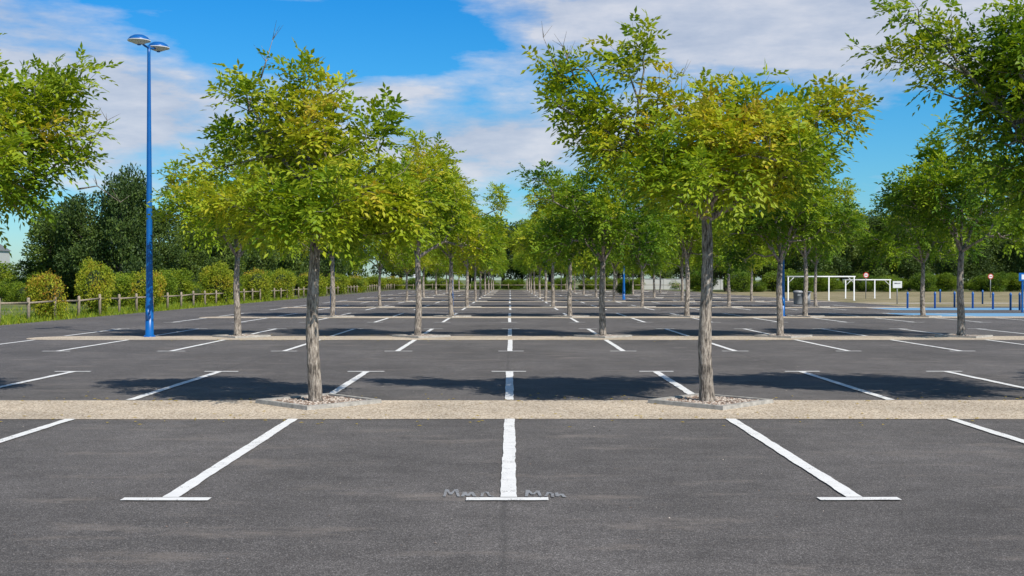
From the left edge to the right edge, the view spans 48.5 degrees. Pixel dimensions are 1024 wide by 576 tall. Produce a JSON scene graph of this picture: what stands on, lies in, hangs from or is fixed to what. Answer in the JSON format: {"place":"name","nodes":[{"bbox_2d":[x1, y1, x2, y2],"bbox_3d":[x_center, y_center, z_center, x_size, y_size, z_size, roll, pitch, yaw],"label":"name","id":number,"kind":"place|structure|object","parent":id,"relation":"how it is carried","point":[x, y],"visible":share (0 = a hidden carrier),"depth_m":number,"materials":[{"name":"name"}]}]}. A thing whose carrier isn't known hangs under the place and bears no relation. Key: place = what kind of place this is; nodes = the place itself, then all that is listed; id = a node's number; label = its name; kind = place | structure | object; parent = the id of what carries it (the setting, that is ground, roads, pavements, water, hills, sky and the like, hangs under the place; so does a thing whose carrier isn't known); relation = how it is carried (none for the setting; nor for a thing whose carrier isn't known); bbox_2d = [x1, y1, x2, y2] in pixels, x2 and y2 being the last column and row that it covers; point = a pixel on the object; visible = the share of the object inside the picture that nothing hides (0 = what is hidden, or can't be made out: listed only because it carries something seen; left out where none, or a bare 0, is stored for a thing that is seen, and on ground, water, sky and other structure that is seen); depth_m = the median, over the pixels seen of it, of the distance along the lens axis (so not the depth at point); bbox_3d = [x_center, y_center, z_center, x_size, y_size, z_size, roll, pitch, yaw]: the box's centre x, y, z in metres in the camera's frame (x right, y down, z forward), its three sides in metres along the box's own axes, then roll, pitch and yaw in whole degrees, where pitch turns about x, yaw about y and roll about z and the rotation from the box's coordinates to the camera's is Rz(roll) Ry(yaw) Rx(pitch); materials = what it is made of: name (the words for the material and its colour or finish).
{"place":"outdoors","nodes":[
{"label":"outdoors","id":0,"kind":"place"},
{"bbox_2d":[0,251,9,266],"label":"walls","id":1,"kind":"structure","parent":0,"point":[4,256],"depth_m":333.42,"materials":[{"name":"white paint"}]},
{"bbox_2d":[0,290,1023,575],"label":"asphalt road","id":2,"kind":"structure","parent":0,"point":[662,498],"depth_m":10.50,"materials":[{"name":"grey asphalt"}]},
{"bbox_2d":[443,489,565,496],"bbox_3d":[-0.056,1.553,8.619,0.922,0.001,0.317,0,0,0],"label":"chalk scribble","id":3,"kind":"object","parent":2,"relation":"on","point":[527,492],"visible":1,"depth_m":8.60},
{"bbox_2d":[0,334,1018,573],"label":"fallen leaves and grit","id":4,"kind":"object","parent":2,"relation":"on","point":[532,416],"visible":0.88,"depth_m":13.60,"materials":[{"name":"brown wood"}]},
{"bbox_2d":[0,290,1023,499],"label":"parking markings","id":5,"kind":"object","parent":2,"relation":"on","point":[508,490],"visible":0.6,"depth_m":11.77,"materials":[{"name":"white paint"}]},
{"bbox_2d":[781,244,785,315],"bbox_3d":[11.963,-1.593,50.310,0.630,5.695,1.630,0,0,-6],"label":"street lamp","id":6,"kind":"object","parent":2,"relation":"on","point":[783,285],"visible":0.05,"depth_m":50.23,"materials":[{"name":"blue metal"}]},
{"bbox_2d":[793,290,811,304],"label":"litter bin","id":7,"kind":"object","parent":2,"relation":"on","point":[797,296],"visible":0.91,"depth_m":73.82,"materials":[{"name":"grey metal"}]},
{"bbox_2d":[787,276,855,300],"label":"height barrier","id":8,"kind":"object","parent":2,"relation":"on","point":[853,281],"visible":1,"depth_m":88.00,"materials":[{"name":"white metal"}]},
{"bbox_2d":[878,308,1023,315],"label":"blue parking bays","id":9,"kind":"object","parent":2,"relation":"on","point":[987,314],"visible":0.67,"depth_m":54.20,"materials":[{"name":"asphalt"}]},
{"bbox_2d":[1019,273,1023,312],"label":"parking sign","id":10,"kind":"object","parent":2,"relation":"on","point":[1021,277],"visible":1,"depth_m":56.00,"materials":[{"name":"blue metal"}]},
{"bbox_2d":[0,291,1023,418],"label":"paved strip","id":11,"kind":"object","parent":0,"point":[494,409],"visible":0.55,"depth_m":14.39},
{"bbox_2d":[0,33,128,257],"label":"ash tree","id":12,"kind":"object","parent":11,"relation":"on","point":[21,132],"visible":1,"depth_m":14.70,"materials":[{"name":"green plant"}]},
{"bbox_2d":[127,34,169,336],"bbox_3d":[-10.255,-2.833,32.162,0.630,8.445,1.630,0,0,14],"label":"street lamp","id":13,"kind":"object","parent":11,"relation":"on","point":[139,39],"visible":0.99,"depth_m":32.10,"materials":[{"name":"blue metal"}]},
{"bbox_2d":[145,127,318,335],"bbox_3d":[-7.804,-1.596,32.541,5.071,6.042,5.295,0,0,2],"label":"ash tree","id":14,"kind":"object","parent":11,"relation":"on","point":[185,210],"visible":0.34,"depth_m":31.33,"materials":[{"name":"green plant"}]},
{"bbox_2d":[212,334,270,337],"bbox_3d":[-7.655,1.354,32.198,1.174,0.050,1.174,0,1,43],"label":"tree planter","id":15,"kind":"object","parent":11,"relation":"on","point":[242,335],"visible":0.96,"depth_m":31.98,"materials":[{"name":"concrete"}]},
{"bbox_2d":[179,20,457,401],"bbox_3d":[-2.673,-0.969,15.014,3.258,5.039,3.078,0,1,36],"label":"ash tree","id":16,"kind":"object","parent":11,"relation":"on","point":[323,166],"visible":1,"depth_m":14.66,"materials":[{"name":"green plant"}]},
{"bbox_2d":[255,393,381,409],"bbox_3d":[-2.536,1.483,14.907,1.174,0.050,1.174,0,1,-45],"label":"tree planter","id":17,"kind":"object","parent":11,"relation":"on","point":[330,400],"visible":0.91,"depth_m":14.75,"materials":[{"name":"gravel"}]},
{"bbox_2d":[318,315,353,316],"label":"tree planter","id":18,"kind":"object","parent":11,"relation":"on","point":[336,316],"visible":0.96,"depth_m":49.36,"materials":[{"name":"concrete"}]},
{"bbox_2d":[272,206,381,315],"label":"ash tree","id":19,"kind":"object","parent":18,"relation":"in","point":[333,301],"visible":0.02,"depth_m":49.37,"materials":[{"name":"green plant"}]},
{"bbox_2d":[338,234,413,305],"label":"ash tree","id":20,"kind":"object","parent":11,"relation":"on","point":[391,257],"visible":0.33,"depth_m":66.40,"materials":[{"name":"green plant"}]},
{"bbox_2d":[383,249,441,300],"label":"ash tree","id":21,"kind":"object","parent":11,"relation":"on","point":[428,262],"visible":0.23,"depth_m":84.06,"materials":[{"name":"green plant"}]},
{"bbox_2d":[392,334,450,337],"bbox_3d":[-2.565,1.354,32.207,1.174,0.050,1.174,0,1,-44],"label":"tree planter","id":22,"kind":"object","parent":11,"relation":"on","point":[421,336],"visible":0.98,"depth_m":31.99,"materials":[{"name":"concrete"}]},
{"bbox_2d":[357,130,518,335],"bbox_3d":[-2.599,-1.516,32.221,4.946,5.887,4.685,0,1,-44],"label":"ash tree","id":23,"kind":"object","parent":11,"relation":"on","point":[472,238],"visible":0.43,"depth_m":31.72,"materials":[{"name":"green plant"}]},
{"bbox_2d":[439,262,462,292],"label":"ash tree","id":24,"kind":"object","parent":11,"relation":"on","point":[455,273],"visible":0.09,"depth_m":136.26,"materials":[{"name":"green plant"}]},
{"bbox_2d":[433,315,470,316],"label":"tree planter","id":25,"kind":"object","parent":11,"relation":"on","point":[452,316],"visible":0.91,"depth_m":49.40,"materials":[{"name":"concrete"}]},
{"bbox_2d":[391,164,511,315],"bbox_3d":[-2.741,-2.163,49.677,5.631,6.930,4.980,0,0,-22],"label":"ash tree","id":26,"kind":"object","parent":25,"relation":"in","point":[503,205],"visible":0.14,"depth_m":49.40,"materials":[{"name":"green plant"}]},
{"bbox_2d":[441,233,508,300],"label":"ash tree","id":27,"kind":"object","parent":11,"relation":"on","point":[460,264],"visible":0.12,"depth_m":84.35,"materials":[{"name":"green plant"}]},
{"bbox_2d":[457,251,509,296],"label":"ash tree","id":28,"kind":"object","parent":11,"relation":"on","point":[497,267],"visible":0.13,"depth_m":101.14,"materials":[{"name":"green plant"}]},
{"bbox_2d":[513,254,544,292],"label":"ash tree","id":29,"kind":"object","parent":11,"relation":"on","point":[543,274],"visible":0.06,"depth_m":135.94,"materials":[{"name":"green plant"}]},
{"bbox_2d":[513,245,557,296],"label":"ash tree","id":30,"kind":"object","parent":11,"relation":"on","point":[527,261],"visible":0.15,"depth_m":100.65,"materials":[{"name":"green plant"}]},
{"bbox_2d":[551,315,588,316],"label":"tree planter","id":31,"kind":"object","parent":11,"relation":"on","point":[570,316],"visible":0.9,"depth_m":49.40,"materials":[{"name":"concrete"}]},
{"bbox_2d":[511,165,614,315],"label":"ash tree","id":32,"kind":"object","parent":31,"relation":"in","point":[540,204],"visible":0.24,"depth_m":49.10,"materials":[{"name":"green plant"}]},
{"bbox_2d":[506,156,683,335],"bbox_3d":[2.586,-1.476,32.385,5.101,5.801,4.512,0,0,9],"label":"ash tree","id":33,"kind":"object","parent":11,"relation":"on","point":[609,212],"visible":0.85,"depth_m":31.64,"materials":[{"name":"green plant"}]},
{"bbox_2d":[574,334,631,337],"bbox_3d":[2.575,1.354,32.215,1.174,0.050,1.174,0,1,-44],"label":"tree planter","id":34,"kind":"object","parent":11,"relation":"on","point":[603,336],"visible":0.93,"depth_m":31.99,"materials":[{"name":"concrete"}]},
{"bbox_2d":[588,238,635,300],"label":"ash tree","id":35,"kind":"object","parent":11,"relation":"on","point":[613,263],"visible":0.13,"depth_m":83.11,"materials":[{"name":"green plant"}]},
{"bbox_2d":[615,261,657,294],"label":"ash tree","id":36,"kind":"object","parent":11,"relation":"on","point":[644,271],"visible":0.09,"depth_m":118.68,"materials":[{"name":"green plant"}]},
{"bbox_2d":[605,231,674,306],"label":"ash tree","id":37,"kind":"object","parent":11,"relation":"on","point":[645,263],"visible":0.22,"depth_m":67.10,"materials":[{"name":"green plant"}]},
{"bbox_2d":[669,315,698,316],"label":"tree planter","id":38,"kind":"object","parent":11,"relation":"on","point":[683,316],"visible":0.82,"depth_m":49.40,"materials":[{"name":"concrete"}]},
{"bbox_2d":[628,199,740,315],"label":"ash tree","id":39,"kind":"object","parent":38,"relation":"in","point":[696,238],"visible":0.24,"depth_m":48.79,"materials":[{"name":"green plant"}]},
{"bbox_2d":[520,6,883,401],"bbox_3d":[2.562,-1.091,14.913,3.945,5.288,3.874,0,1,-41],"label":"ash tree","id":40,"kind":"object","parent":11,"relation":"on","point":[728,163],"visible":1,"depth_m":14.63,"materials":[{"name":"green plant"}]},
{"bbox_2d":[683,244,731,273],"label":"ash tree","id":41,"kind":"object","parent":11,"relation":"on","point":[700,266],"visible":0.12,"depth_m":100.85,"materials":[{"name":"green plant"}]},
{"bbox_2d":[648,393,773,409],"bbox_3d":[2.604,1.483,14.916,1.174,0.050,1.174,0,1,44],"label":"tree planter","id":42,"kind":"object","parent":11,"relation":"on","point":[724,402],"visible":0.88,"depth_m":14.75,"materials":[{"name":"gravel"}]},
{"bbox_2d":[754,334,811,337],"bbox_3d":[7.684,1.353,32.224,1.174,0.050,1.174,0,1,44],"label":"tree planter","id":43,"kind":"object","parent":11,"relation":"on","point":[785,335],"visible":0.94,"depth_m":32.00,"materials":[{"name":"concrete"}]},
{"bbox_2d":[701,166,870,335],"bbox_3d":[7.635,-1.435,31.988,4.629,5.724,4.605,0,0,21],"label":"ash tree","id":44,"kind":"object","parent":11,"relation":"on","point":[756,231],"visible":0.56,"depth_m":31.70,"materials":[{"name":"green plant"}]},
{"bbox_2d":[786,315,824,316],"bbox_3d":[12.775,1.224,49.533,1.174,0.050,1.174,0,1,-45],"label":"tree planter","id":45,"kind":"object","parent":11,"relation":"on","point":[805,316],"visible":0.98,"depth_m":49.43,"materials":[{"name":"concrete"}]},
{"bbox_2d":[758,177,868,315],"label":"ash tree","id":46,"kind":"object","parent":45,"relation":"in","point":[850,196],"visible":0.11,"depth_m":49.39,"materials":[{"name":"green plant"}]},
{"bbox_2d":[853,174,989,315],"bbox_3d":[17.827,-1.875,49.723,5.618,6.347,4.969,0,0,-14],"label":"ash tree","id":47,"kind":"object","parent":11,"relation":"on","point":[884,247],"visible":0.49,"depth_m":49.45,"materials":[{"name":"green plant"}]},
{"bbox_2d":[840,0,1023,233],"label":"ash tree","id":48,"kind":"object","parent":11,"relation":"on","point":[998,75],"visible":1,"depth_m":14.84,"materials":[{"name":"green plant"}]},
{"bbox_2d":[935,334,992,337],"bbox_3d":[12.805,1.353,32.233,1.174,0.050,1.174,0,1,44],"label":"tree planter","id":49,"kind":"object","parent":11,"relation":"on","point":[966,336],"visible":0.93,"depth_m":32.01,"materials":[{"name":"concrete"}]},
{"bbox_2d":[869,110,1023,335],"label":"ash tree","id":50,"kind":"object","parent":49,"relation":"in","point":[926,200],"visible":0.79,"depth_m":31.72,"materials":[{"name":"green plant"}]},
{"bbox_2d":[0,0,1023,279],"label":"sky","id":51,"kind":"structure","parent":0,"point":[458,65],"materials":[{"name":"blue"}]},
{"bbox_2d":[1,280,1023,324],"bbox_3d":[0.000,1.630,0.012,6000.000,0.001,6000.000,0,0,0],"label":"ground","id":52,"kind":"structure","parent":0,"point":[10,306],"depth_m":154.67,"materials":[{"name":"green plant"}]},
{"bbox_2d":[9,208,82,292],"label":"broadleaf tree","id":53,"kind":"object","parent":52,"relation":"on","point":[45,242],"visible":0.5,"depth_m":76.97,"materials":[{"name":"green plant"}]},
{"bbox_2d":[25,268,70,319],"bbox_3d":[-19.012,0.273,46.577,1.876,2.158,1.878,0,1,44],"label":"viburnum shrub","id":54,"kind":"object","parent":52,"relation":"on","point":[43,287],"visible":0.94,"depth_m":46.12,"materials":[{"name":"green plant"}]},
{"bbox_2d":[36,197,103,279],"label":"broadleaf tree","id":55,"kind":"object","parent":52,"relation":"on","point":[69,217],"visible":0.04,"depth_m":81.73,"materials":[{"name":"green plant"}]},
{"bbox_2d":[49,190,117,276],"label":"broadleaf tree","id":56,"kind":"object","parent":52,"relation":"on","point":[82,232],"visible":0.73,"depth_m":75.00,"materials":[{"name":"green plant"}]},
{"bbox_2d":[74,257,115,313],"bbox_3d":[-19.051,-0.085,52.056,1.812,2.778,1.780,0,0,23],"label":"viburnum shrub","id":57,"kind":"object","parent":52,"relation":"on","point":[94,282],"visible":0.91,"depth_m":51.71,"materials":[{"name":"green plant"}]},
{"bbox_2d":[87,162,146,278],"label":"broadleaf tree","id":58,"kind":"object","parent":52,"relation":"on","point":[125,212],"visible":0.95,"depth_m":74.54,"materials":[{"name":"green plant"}]},
{"bbox_2d":[118,180,164,272],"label":"tree","id":59,"kind":"object","parent":52,"relation":"on","point":[142,218],"visible":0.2,"depth_m":79.70,"materials":[{"name":"green plant"}]},
{"bbox_2d":[127,267,166,309],"bbox_3d":[-19.063,0.059,59.412,2.039,2.409,2.036,0,0,-14],"label":"viburnum shrub","id":60,"kind":"object","parent":52,"relation":"on","point":[139,288],"visible":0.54,"depth_m":59.06,"materials":[{"name":"green plant"}]},
{"bbox_2d":[0,296,299,324],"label":"grass","id":61,"kind":"structure","parent":52,"relation":"on","point":[10,318],"depth_m":55.62,"materials":[{"name":"green plant"}]},
{"bbox_2d":[145,208,187,272],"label":"broadleaf tree","id":62,"kind":"object","parent":52,"relation":"on","point":[173,252],"visible":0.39,"depth_m":83.68,"materials":[{"name":"green plant"}]},
{"bbox_2d":[166,223,212,283],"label":"broadleaf tree","id":63,"kind":"object","parent":52,"relation":"on","point":[197,267],"visible":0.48,"depth_m":91.37,"materials":[{"name":"green plant"}]},
{"bbox_2d":[197,260,233,303],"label":"viburnum shrub","id":64,"kind":"object","parent":52,"relation":"on","point":[217,279],"visible":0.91,"depth_m":73.22,"materials":[{"name":"green plant"}]},
{"bbox_2d":[198,219,251,278],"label":"broadleaf tree","id":65,"kind":"object","parent":52,"relation":"on","point":[225,257],"visible":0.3,"depth_m":98.89,"materials":[{"name":"green plant"}]},
{"bbox_2d":[239,268,272,300],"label":"viburnum shrub","id":66,"kind":"object","parent":52,"relation":"on","point":[255,282],"visible":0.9,"depth_m":84.65,"materials":[{"name":"green plant"}]},
{"bbox_2d":[243,239,281,274],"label":"broadleaf tree","id":67,"kind":"object","parent":52,"relation":"on","point":[259,263],"visible":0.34,"depth_m":107.34,"materials":[{"name":"green plant"}]},
{"bbox_2d":[269,268,296,297],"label":"viburnum shrub","id":68,"kind":"object","parent":52,"relation":"on","point":[282,279],"visible":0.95,"depth_m":94.33,"materials":[{"name":"green plant"}]},
{"bbox_2d":[272,232,309,294],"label":"broadleaf tree","id":69,"kind":"object","parent":52,"relation":"on","point":[300,267],"visible":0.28,"depth_m":117.42,"materials":[{"name":"green plant"}]},
{"bbox_2d":[296,272,327,295],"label":"viburnum shrub","id":70,"kind":"object","parent":52,"relation":"on","point":[302,282],"visible":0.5,"depth_m":108.81,"materials":[{"name":"green plant"}]},
{"bbox_2d":[308,243,349,293],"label":"broadleaf tree","id":71,"kind":"object","parent":52,"relation":"on","point":[325,270],"visible":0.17,"depth_m":129.01,"materials":[{"name":"green plant"}]},
{"bbox_2d":[324,273,350,293],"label":"viburnum shrub","id":72,"kind":"object","parent":52,"relation":"on","point":[341,282],"visible":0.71,"depth_m":123.88,"materials":[{"name":"green plant"}]},
{"bbox_2d":[0,284,679,321],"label":"wooden fence","id":73,"kind":"object","parent":52,"relation":"on","point":[99,298],"visible":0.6,"depth_m":61.39,"materials":[{"name":"brown wood"}]},
{"bbox_2d":[345,274,369,292],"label":"viburnum shrub","id":74,"kind":"object","parent":52,"relation":"on","point":[360,282],"visible":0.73,"depth_m":139.46,"materials":[{"name":"green plant"}]},
{"bbox_2d":[364,274,386,290],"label":"viburnum shrub","id":75,"kind":"object","parent":52,"relation":"on","point":[373,280],"visible":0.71,"depth_m":159.73,"materials":[{"name":"green plant"}]},
{"bbox_2d":[383,276,405,289],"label":"viburnum shrub","id":76,"kind":"object","parent":52,"relation":"on","point":[397,281],"visible":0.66,"depth_m":182.06,"materials":[{"name":"green plant"}]},
{"bbox_2d":[0,255,1023,306],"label":"background shrubs","id":77,"kind":"object","parent":52,"relation":"on","point":[13,289],"visible":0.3,"depth_m":148.77,"materials":[{"name":"green plant"}]},
{"bbox_2d":[153,208,1023,291],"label":"distant trees","id":78,"kind":"object","parent":52,"relation":"on","point":[851,260],"visible":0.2,"depth_m":166.16,"materials":[{"name":"green plant"}]},
{"bbox_2d":[615,281,635,294],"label":"dark shrub","id":79,"kind":"object","parent":52,"relation":"on","point":[628,288],"visible":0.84,"depth_m":119.61,"materials":[{"name":"green plant"}]},
{"bbox_2d":[644,279,684,288],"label":"garden wall","id":80,"kind":"structure","parent":52,"relation":"on","point":[665,283],"depth_m":185.92,"materials":[{"name":"grey concrete"}]},
{"bbox_2d":[713,292,1023,306],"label":"dry lawn","id":81,"kind":"structure","parent":0,"point":[946,297],"depth_m":102.71,"materials":[{"name":"beige plant"}]},
{"bbox_2d":[844,279,890,297],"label":"height barrier","id":82,"kind":"object","parent":81,"relation":"on","point":[889,284],"visible":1,"depth_m":98.02,"materials":[{"name":"white metal"}]},
{"bbox_2d":[865,303,1023,303],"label":"sandy path","id":83,"kind":"structure","parent":0,"point":[939,303],"depth_m":76.83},
{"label":"tree planter","id":84,"kind":"object","parent":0,"visible":0},
{"bbox_2d":[428,205,514,305],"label":"ash tree","id":85,"kind":"object","parent":84,"relation":"in","point":[441,256],"visible":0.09,"depth_m":66.69,"materials":[{"name":"green plant"}]},
{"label":"tree planter","id":86,"kind":"object","parent":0,"visible":0},
{"bbox_2d":[505,194,588,306],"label":"ash tree","id":87,"kind":"object","parent":86,"relation":"in","point":[552,280],"visible":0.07,"depth_m":66.75,"materials":[{"name":"green plant"}]},
{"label":"tree planter","id":88,"kind":"object","parent":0,"visible":0},
{"bbox_2d":[683,223,774,305],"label":"ash tree","id":89,"kind":"object","parent":88,"relation":"in","point":[728,280],"visible":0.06,"depth_m":66.79,"materials":[{"name":"green plant"}]},
{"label":"tree planter","id":90,"kind":"object","parent":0,"visible":0},
{"bbox_2d":[764,212,867,305],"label":"ash tree","id":91,"kind":"object","parent":90,"relation":"in","point":[816,256],"visible":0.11,"depth_m":66.73,"materials":[{"name":"green plant"}]},
{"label":"tree planter","id":92,"kind":"object","parent":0,"visible":0},
{"bbox_2d":[509,218,583,300],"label":"ash tree","id":93,"kind":"object","parent":92,"relation":"in","point":[545,293],"visible":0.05,"depth_m":84.04,"materials":[{"name":"green plant"}]},
{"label":"tree planter","id":94,"kind":"object","parent":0,"visible":0},
{"bbox_2d":[648,238,716,300],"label":"ash tree","id":95,"kind":"object","parent":94,"relation":"in","point":[679,257],"visible":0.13,"depth_m":83.56,"materials":[{"name":"green plant"}]},
{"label":"tree planter","id":96,"kind":"object","parent":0,"visible":0},
{"bbox_2d":[719,246,777,300],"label":"ash tree","id":97,"kind":"object","parent":96,"relation":"in","point":[752,271],"visible":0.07,"depth_m":84.05,"materials":[{"name":"green plant"}]},
{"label":"tree planter","id":98,"kind":"object","parent":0,"visible":0},
{"bbox_2d":[397,249,456,296],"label":"ash tree","id":99,"kind":"object","parent":98,"relation":"in","point":[423,287],"visible":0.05,"depth_m":101.30,"materials":[{"name":"green plant"}]},
{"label":"tree planter","id":100,"kind":"object","parent":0,"visible":0},
{"bbox_2d":[572,247,618,296],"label":"ash tree","id":101,"kind":"object","parent":100,"relation":"in","point":[591,265],"visible":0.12,"depth_m":101.34,"materials":[{"name":"green plant"}]},
{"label":"tree planter","id":102,"kind":"object","parent":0,"visible":0},
{"bbox_2d":[630,248,679,296],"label":"ash tree","id":103,"kind":"object","parent":102,"relation":"in","point":[668,268],"depth_m":101.32,"materials":[{"name":"green plant"}]},
{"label":"tree planter","id":104,"kind":"object","parent":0,"visible":0},
{"bbox_2d":[412,258,457,294],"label":"ash tree","id":105,"kind":"object","parent":104,"relation":"in","point":[441,268],"visible":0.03,"depth_m":118.61,"materials":[{"name":"green plant"}]},
{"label":"tree planter","id":106,"kind":"object","parent":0,"visible":0},
{"bbox_2d":[514,250,554,294],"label":"ash tree","id":107,"kind":"object","parent":106,"relation":"in","point":[521,265],"visible":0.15,"depth_m":118.37,"materials":[{"name":"green plant"}]},
{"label":"tree planter","id":108,"kind":"object","parent":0,"visible":0},
{"bbox_2d":[663,250,700,294],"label":"ash tree","id":109,"kind":"object","parent":108,"relation":"in","point":[695,272],"visible":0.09,"depth_m":118.35,"materials":[{"name":"green plant"}]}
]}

